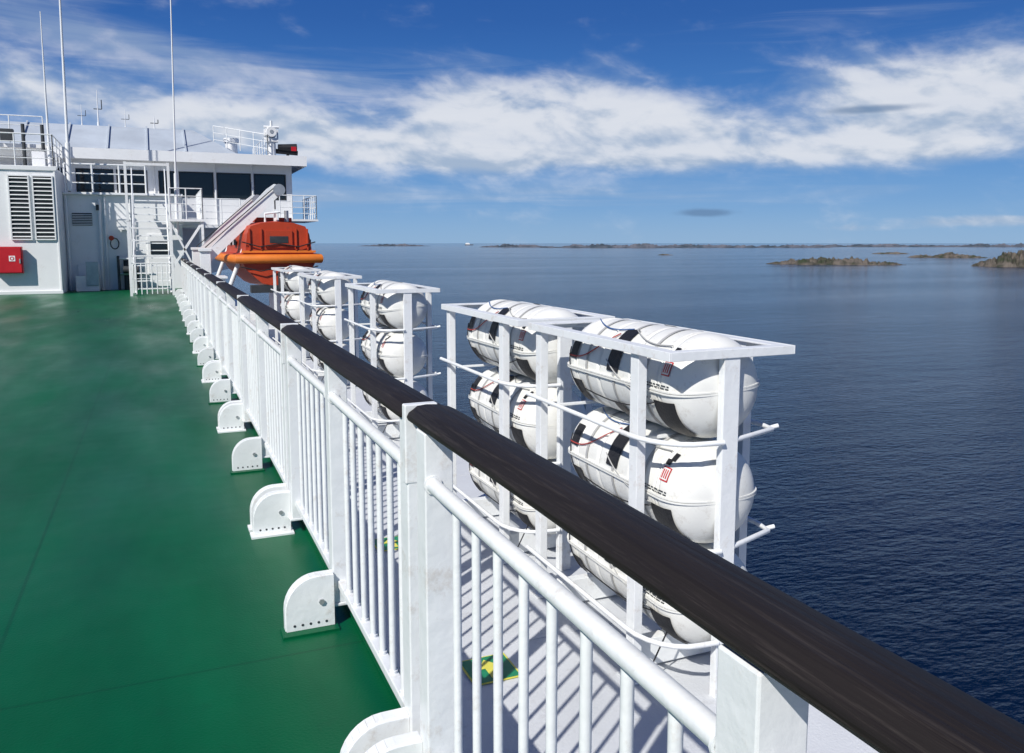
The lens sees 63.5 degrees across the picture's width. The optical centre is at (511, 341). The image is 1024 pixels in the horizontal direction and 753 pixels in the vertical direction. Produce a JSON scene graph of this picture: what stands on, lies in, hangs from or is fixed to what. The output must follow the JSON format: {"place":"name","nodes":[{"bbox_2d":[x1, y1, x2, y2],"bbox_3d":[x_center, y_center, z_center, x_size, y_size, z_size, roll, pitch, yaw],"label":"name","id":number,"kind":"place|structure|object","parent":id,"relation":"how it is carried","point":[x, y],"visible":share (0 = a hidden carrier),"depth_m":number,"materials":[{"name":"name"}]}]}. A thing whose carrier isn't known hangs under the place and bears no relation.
{"place":"outdoors","nodes":[
{"label":"outdoors","id":0,"kind":"place"},
{"bbox_2d":[131,168,171,294],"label":"access stairs","id":1,"kind":"structure","parent":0,"point":[133,231],"depth_m":28.79,"materials":[{"name":"white metal"}]},
{"bbox_2d":[0,288,397,752],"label":"ship deck","id":2,"kind":"structure","parent":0,"point":[146,581],"depth_m":4.43,"materials":[{"name":"green paint"}]},
{"bbox_2d":[0,114,317,294],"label":"ship bridge superstructure","id":3,"kind":"object","parent":2,"relation":"on","point":[75,238],"visible":0.84,"depth_m":30.90,"materials":[{"name":"white metal"}]},
{"bbox_2d":[57,169,284,198],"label":"bridge windows","id":4,"kind":"structure","parent":3,"relation":"in","point":[229,185],"depth_m":33.25,"materials":[{"name":"black glass"}]},
{"bbox_2d":[123,161,204,295],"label":"access platform","id":5,"kind":"structure","parent":2,"relation":"on","point":[199,220],"depth_m":27.14,"materials":[{"name":"white metal"}]},
{"bbox_2d":[170,0,178,234],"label":"whip antenna","id":6,"kind":"object","parent":5,"relation":"attached to","point":[176,201],"visible":0.91,"depth_m":27.47,"materials":[{"name":"white paint"}]},
{"bbox_2d":[191,194,281,319],"bbox_3d":[-9.059,-2.729,27.532,3.010,4.310,0.500,-3,7,-23],"label":"lifeboat davit","id":7,"kind":"object","parent":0,"point":[245,205],"visible":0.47,"depth_m":27.18,"materials":[{"name":"white metal"}]},
{"bbox_2d":[198,183,310,340],"bbox_3d":[-6.944,-2.142,22.598,3.010,4.310,0.500,-3,7,-23],"label":"lifeboat davit","id":8,"kind":"object","parent":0,"point":[266,198],"visible":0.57,"depth_m":22.22,"materials":[{"name":"white metal"}]},
{"bbox_2d":[0,0,1023,242],"label":"sky","id":9,"kind":"structure","parent":0,"point":[413,121],"materials":[{"name":"blue"}]},
{"bbox_2d":[211,243,1023,724],"bbox_3d":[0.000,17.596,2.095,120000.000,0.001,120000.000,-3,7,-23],"label":"sea","id":10,"kind":"structure","parent":0,"point":[887,463],"depth_m":96.15,"materials":[{"name":"blue liquid"}]},
{"bbox_2d":[363,244,422,245],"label":"rocky island","id":11,"kind":"structure","parent":10,"relation":"on","point":[393,245],"depth_m":4682.16,"materials":[{"name":"grey stone"}]},
{"bbox_2d":[482,244,553,246],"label":"rocky island","id":12,"kind":"structure","parent":10,"relation":"on","point":[512,245],"depth_m":3449.26,"materials":[{"name":"stone"}]},
{"bbox_2d":[540,243,685,247],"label":"rocky island","id":13,"kind":"structure","parent":10,"relation":"on","point":[639,245],"depth_m":3021.15,"materials":[{"name":"stone"}]},
{"bbox_2d":[661,244,782,247],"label":"rocky island","id":14,"kind":"structure","parent":10,"relation":"on","point":[712,246],"depth_m":3148.98,"materials":[{"name":"stone"}]},
{"bbox_2d":[758,244,832,247],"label":"rocky island","id":15,"kind":"structure","parent":10,"relation":"on","point":[795,246],"depth_m":3163.22,"materials":[{"name":"stone"}]},
{"bbox_2d":[777,244,967,246],"bbox_3d":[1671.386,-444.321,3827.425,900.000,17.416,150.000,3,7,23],"label":"rocky island","id":16,"kind":"structure","parent":10,"relation":"on","point":[878,245],"depth_m":3775.52,"materials":[{"name":"stone"}]},
{"bbox_2d":[909,252,986,257],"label":"rocky island","id":17,"kind":"structure","parent":10,"relation":"on","point":[949,255],"depth_m":1005.33,"materials":[{"name":"grey stone"}]},
{"bbox_2d":[947,243,1023,246],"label":"rocky island","id":18,"kind":"structure","parent":10,"relation":"on","point":[996,245],"depth_m":3671.11,"materials":[{"name":"stone"}]},
{"bbox_3d":[-20.011,7.974,19.735,29.780,16.938,90.000,-3,7,-23],"label":"ship","id":19,"kind":"object","parent":10,"relation":"on","visible":0},
{"bbox_2d":[0,247,23,273],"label":"fire hose box","id":20,"kind":"object","parent":19,"relation":"attached to","point":[11,259],"visible":1,"depth_m":27.28,"materials":[{"name":"red paint"}]},
{"bbox_2d":[40,11,51,165],"bbox_3d":[-15.755,-8.441,27.923,0.118,5.200,0.118,0,7,-1],"label":"whip antenna","id":21,"kind":"object","parent":19,"relation":"on","point":[49,154],"visible":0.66,"depth_m":27.98,"materials":[{"name":"white paint"}]},
{"bbox_2d":[59,0,71,190],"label":"whip antenna","id":22,"kind":"object","parent":19,"relation":"on","point":[68,165],"visible":1,"depth_m":28.74,"materials":[{"name":"white paint"}]},
{"bbox_2d":[93,90,101,125],"bbox_3d":[-16.906,-9.488,33.762,0.318,1.500,0.096,-3,7,-23],"label":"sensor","id":23,"kind":"object","parent":19,"relation":"on","point":[98,123],"visible":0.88,"depth_m":33.78,"materials":[{"name":"white paint"}]},
{"bbox_2d":[223,138,238,153],"bbox_3d":[-12.026,-8.230,35.456,0.640,0.920,0.640,-3,7,-23],"label":"roof ventilator","id":24,"kind":"object","parent":19,"relation":"on","point":[232,146],"visible":0.65,"depth_m":35.23,"materials":[{"name":"white paint"}]},
{"bbox_2d":[215,209,323,292],"bbox_3d":[-7.566,-2.794,25.239,2.800,2.220,7.213,-3,7,-23],"label":"lifeboat","id":25,"kind":"object","parent":19,"relation":"attached to","point":[265,244],"visible":0.84,"depth_m":22.09,"materials":[{"name":"orange plastic"}]},
{"bbox_2d":[263,121,278,154],"bbox_3d":[-9.864,-8.315,33.931,0.600,1.450,0.560,-3,7,-23],"label":"searchlight","id":26,"kind":"object","parent":19,"relation":"on","point":[270,131],"visible":0.9,"depth_m":33.83,"materials":[{"name":"white paint"}]},
{"bbox_2d":[276,144,297,155],"bbox_3d":[-9.314,-7.906,34.221,0.911,0.570,0.450,-3,7,-23],"label":"navigation light","id":27,"kind":"object","parent":19,"relation":"on","point":[288,149],"visible":0.9,"depth_m":34.16,"materials":[{"name":"black metal"}]},
{"bbox_2d":[218,359,400,707],"bbox_3d":[-3.991,0.340,11.464,0.058,0.046,40.000,-3,7,-23],"label":"deck edge coaming","id":28,"kind":"object","parent":19,"relation":"on","point":[369,650],"depth_m":3.65,"materials":[{"name":"green paint"}]},
{"bbox_2d":[274,341,878,752],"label":"raft platform floor","id":29,"kind":"structure","parent":19,"relation":"attached to","point":[691,675],"depth_m":5.26,"materials":[{"name":"grey paint"}]},
{"bbox_2d":[215,275,227,281],"bbox_3d":[-7.444,-0.698,20.750,0.600,1.880,1.000,-3,7,-23],"label":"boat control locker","id":30,"kind":"object","parent":29,"relation":"on","point":[223,277],"visible":0.16,"depth_m":20.33,"materials":[{"name":"white metal"}]},
{"bbox_2d":[271,267,320,356],"bbox_3d":[-5.158,-0.702,19.847,0.977,2.102,1.916,-3,7,-23],"label":"life raft rack","id":31,"kind":"object","parent":29,"relation":"on","point":[282,270],"visible":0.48,"depth_m":19.15,"materials":[{"name":"white metal"}]},
{"bbox_2d":[280,265,311,291],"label":"life raft canister","id":32,"kind":"object","parent":31,"relation":"on","point":[291,281],"visible":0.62,"depth_m":18.99,"materials":[{"name":"white plastic"}]},
{"bbox_2d":[292,319,312,330],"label":"life raft canister","id":33,"kind":"object","parent":31,"relation":"on","point":[308,326],"visible":0.07,"depth_m":19.25,"materials":[{"name":"white plastic"}]},
{"bbox_2d":[280,294,311,320],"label":"life raft canister","id":34,"kind":"object","parent":33,"relation":"on","point":[292,308],"visible":0.67,"depth_m":19.12,"materials":[{"name":"white plastic"}]},
{"bbox_2d":[297,272,361,385],"bbox_3d":[-3.514,-0.245,16.009,0.977,2.102,1.916,-3,7,-23],"label":"life raft rack","id":35,"kind":"object","parent":29,"relation":"on","point":[317,372],"visible":0.5,"depth_m":15.34,"materials":[{"name":"white metal"}]},
{"bbox_2d":[309,336,349,368],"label":"life raft canister","id":36,"kind":"object","parent":35,"relation":"on","point":[345,346],"visible":0.12,"depth_m":15.46,"materials":[{"name":"white plastic"}]},
{"bbox_2d":[309,303,348,339],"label":"life raft canister","id":37,"kind":"object","parent":36,"relation":"on","point":[325,322],"visible":0.62,"depth_m":15.27,"materials":[{"name":"white plastic"}]},
{"bbox_2d":[308,270,350,304],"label":"life raft canister","id":38,"kind":"object","parent":37,"relation":"on","point":[325,291],"visible":0.69,"depth_m":15.20,"materials":[{"name":"white plastic"}]},
{"bbox_2d":[375,536,397,550],"bbox_3d":[-1.086,1.819,7.467,0.320,0.009,0.320,-3,7,-23],"label":"escape direction sign","id":39,"kind":"object","parent":29,"relation":"on","point":[395,543],"visible":0.11,"depth_m":7.45,"materials":[{"name":"green plastic"}]},
{"bbox_2d":[344,282,440,443],"bbox_3d":[-1.713,0.255,11.806,0.977,2.102,1.916,-3,7,-23],"label":"life raft rack","id":40,"kind":"object","parent":29,"relation":"on","point":[374,417],"visible":0.6,"depth_m":11.20,"materials":[{"name":"white metal"}]},
{"bbox_2d":[360,280,427,328],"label":"life raft canister","id":41,"kind":"object","parent":40,"relation":"in","point":[389,309],"visible":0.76,"depth_m":11.00,"materials":[{"name":"white plastic"}]},
{"bbox_2d":[361,324,427,377],"bbox_3d":[-1.688,0.117,11.750,0.668,0.648,1.580,1,6,-23],"label":"life raft canister","id":42,"kind":"object","parent":40,"relation":"in","point":[390,352],"visible":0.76,"depth_m":11.10,"materials":[{"name":"white plastic"}]},
{"bbox_2d":[362,368,427,424],"bbox_3d":[-1.670,0.767,11.786,0.668,0.648,1.580,2,5,-24],"label":"life raft canister","id":43,"kind":"object","parent":40,"relation":"on","point":[387,413],"visible":0.16,"depth_m":11.20,"materials":[{"name":"white plastic"}]},
{"bbox_2d":[462,653,517,684],"bbox_3d":[-0.142,2.082,5.265,0.320,0.009,0.320,-3,7,-23],"label":"escape direction sign","id":44,"kind":"object","parent":29,"relation":"on","point":[510,670],"visible":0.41,"depth_m":5.25,"materials":[{"name":"green plastic"}]},
{"bbox_2d":[440,302,614,570],"bbox_3d":[0.088,0.755,7.603,0.977,2.102,1.916,-3,7,-23],"label":"life raft rack","id":45,"kind":"object","parent":29,"relation":"on","point":[489,507],"visible":0.42,"depth_m":6.89,"materials":[{"name":"white metal"}]},
{"bbox_2d":[469,458,579,533],"bbox_3d":[0.128,1.267,7.589,0.668,0.648,1.580,-11,11,-22],"label":"life raft canister","id":46,"kind":"object","parent":45,"relation":"on","point":[523,511],"visible":0.23,"depth_m":7.12,"materials":[{"name":"white plastic"}]},
{"bbox_2d":[467,299,584,382],"bbox_3d":[0.122,-0.026,7.449,0.669,0.648,1.580,-11,10,-23],"label":"life raft canister","id":47,"kind":"object","parent":45,"relation":"in","point":[483,337],"visible":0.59,"depth_m":7.01,"materials":[{"name":"white plastic"}]},
{"bbox_2d":[468,366,586,458],"bbox_3d":[0.116,0.618,7.541,0.668,0.648,1.580,3,5,-23],"label":"life raft canister","id":48,"kind":"object","parent":45,"relation":"on","point":[483,396],"visible":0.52,"depth_m":6.99,"materials":[{"name":"white plastic"}]},
{"bbox_2d":[526,319,794,698],"bbox_3d":[0.911,0.984,5.684,0.977,2.102,1.916,-3,7,-23],"label":"life raft rack","id":49,"kind":"object","parent":29,"relation":"on","point":[662,645],"visible":0.58,"depth_m":4.98,"materials":[{"name":"white metal"}]},
{"bbox_2d":[567,533,747,643],"bbox_3d":[0.956,1.497,5.656,0.668,0.648,1.580,-7,9,-23],"label":"life raft canister","id":50,"kind":"object","parent":49,"relation":"on","point":[671,621],"visible":0.27,"depth_m":5.13,"materials":[{"name":"white plastic"}]},
{"bbox_2d":[568,406,756,542],"bbox_3d":[0.956,0.851,5.580,0.668,0.648,1.580,-3,7,-23],"label":"life raft canister","id":51,"kind":"object","parent":49,"relation":"in","point":[680,491],"visible":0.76,"depth_m":5.00,"materials":[{"name":"white plastic"}]},
{"bbox_2d":[567,318,759,437],"bbox_3d":[0.952,0.205,5.513,0.668,0.648,1.580,-7,9,-23],"label":"life raft canister","id":52,"kind":"object","parent":49,"relation":"attached to","point":[682,397],"visible":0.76,"depth_m":4.96,"materials":[{"name":"white plastic"}]},
{"bbox_2d":[175,258,1023,752],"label":"deck railing","id":53,"kind":"object","parent":19,"relation":"on","point":[785,660],"visible":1,"depth_m":2.10,"materials":[{"name":"white metal"}]},
{"bbox_2d":[766,256,902,264],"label":"rocky island","id":54,"kind":"structure","parent":0,"point":[833,261],"depth_m":681.74,"materials":[{"name":"grey stone"}]},
{"bbox_2d":[872,252,906,253],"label":"rocky island","id":55,"kind":"structure","parent":0,"point":[890,253],"depth_m":1353.38,"materials":[{"name":"grey stone"}]},
{"bbox_2d":[971,250,1023,266],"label":"rocky island","id":56,"kind":"structure","parent":0,"point":[1009,259],"depth_m":625.14,"materials":[{"name":"grey stone"}]}
]}

